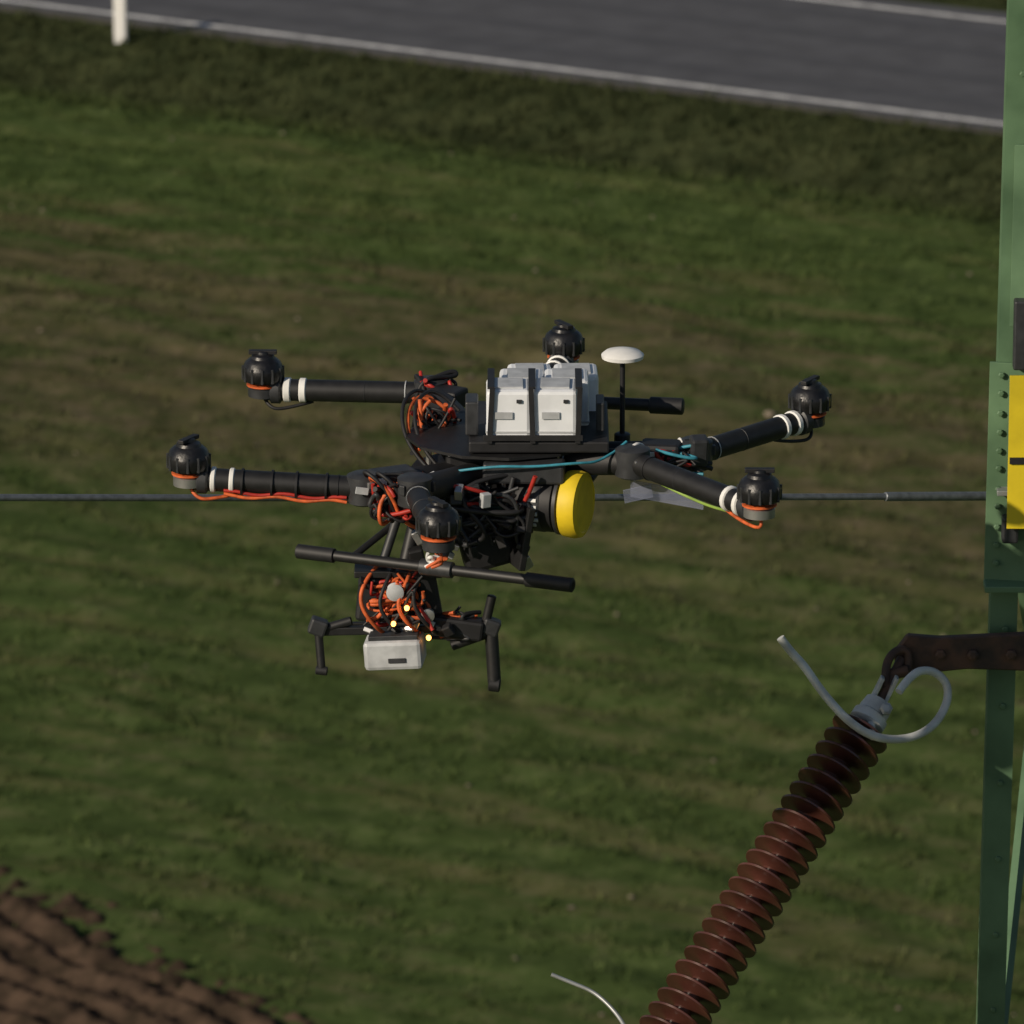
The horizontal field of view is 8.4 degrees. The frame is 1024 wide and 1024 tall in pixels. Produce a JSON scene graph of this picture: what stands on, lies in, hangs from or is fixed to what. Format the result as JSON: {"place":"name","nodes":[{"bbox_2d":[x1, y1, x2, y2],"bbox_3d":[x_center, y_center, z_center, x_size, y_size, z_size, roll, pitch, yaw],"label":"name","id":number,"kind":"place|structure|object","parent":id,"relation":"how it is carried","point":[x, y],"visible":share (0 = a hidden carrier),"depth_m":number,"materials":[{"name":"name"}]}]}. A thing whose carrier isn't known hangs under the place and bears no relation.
{"place":"outdoors","nodes":[
{"label":"outdoors","id":0,"kind":"place"},
{"bbox_2d":[0,865,312,1023],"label":"ploughed soil","id":1,"kind":"structure","parent":0,"point":[44,979],"depth_m":65.73,"materials":[{"name":"brown soil"}]},
{"bbox_2d":[166,319,831,691],"bbox_3d":[-0.014,-0.012,12.044,1.148,0.541,1.189,0,17,0],"label":"hexacopter drone","id":2,"kind":"object","parent":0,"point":[523,451],"visible":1,"depth_m":11.87,"materials":[{"name":"black plastic"}]},
{"bbox_2d":[0,0,1006,134],"bbox_3d":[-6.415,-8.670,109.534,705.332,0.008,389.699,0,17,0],"label":"road","id":3,"kind":"structure","parent":0,"point":[933,64],"depth_m":104.21,"materials":[{"name":"grey asphalt"}]},
{"bbox_2d":[0,0,1023,1023],"bbox_3d":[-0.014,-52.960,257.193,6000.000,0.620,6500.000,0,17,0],"label":"ground","id":4,"kind":"structure","parent":0,"point":[333,801],"depth_m":78.46,"materials":[{"name":"green plant"}]},
{"bbox_2d":[113,0,126,42],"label":"roadside marker post","id":5,"kind":"object","parent":4,"relation":"on","point":[120,19],"visible":1,"depth_m":104.09,"materials":[{"name":"white plastic"}]},
{"bbox_2d":[1,132,1015,1015],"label":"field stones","id":6,"kind":"object","parent":4,"relation":"on","point":[769,414],"visible":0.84,"depth_m":83.93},
{"bbox_2d":[976,0,1023,1023],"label":"lattice pylon","id":7,"kind":"object","parent":4,"relation":"on","point":[1000,891],"visible":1,"depth_m":12.80,"materials":[{"name":"green metal"}]},
{"bbox_2d":[0,492,985,500],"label":"power line wire","id":8,"kind":"object","parent":7,"relation":"attached to","point":[932,496],"visible":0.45,"depth_m":12.54,"materials":[{"name":"metal"}]},
{"bbox_2d":[551,635,951,1023],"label":"insulator string","id":9,"kind":"object","parent":7,"relation":"attached to","point":[831,776],"visible":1,"depth_m":12.57,"materials":[{"name":"brown ceramic"}]},
{"bbox_2d":[894,631,1023,671],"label":"insulator bracket arm","id":10,"kind":"object","parent":7,"relation":"attached to","point":[995,651],"visible":1,"depth_m":12.77},
{"bbox_2d":[1007,375,1023,528],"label":"yellow warning sign","id":11,"kind":"object","parent":7,"relation":"attached to","point":[1015,501],"visible":1,"depth_m":12.68,"materials":[{"name":"metal"}]}
]}

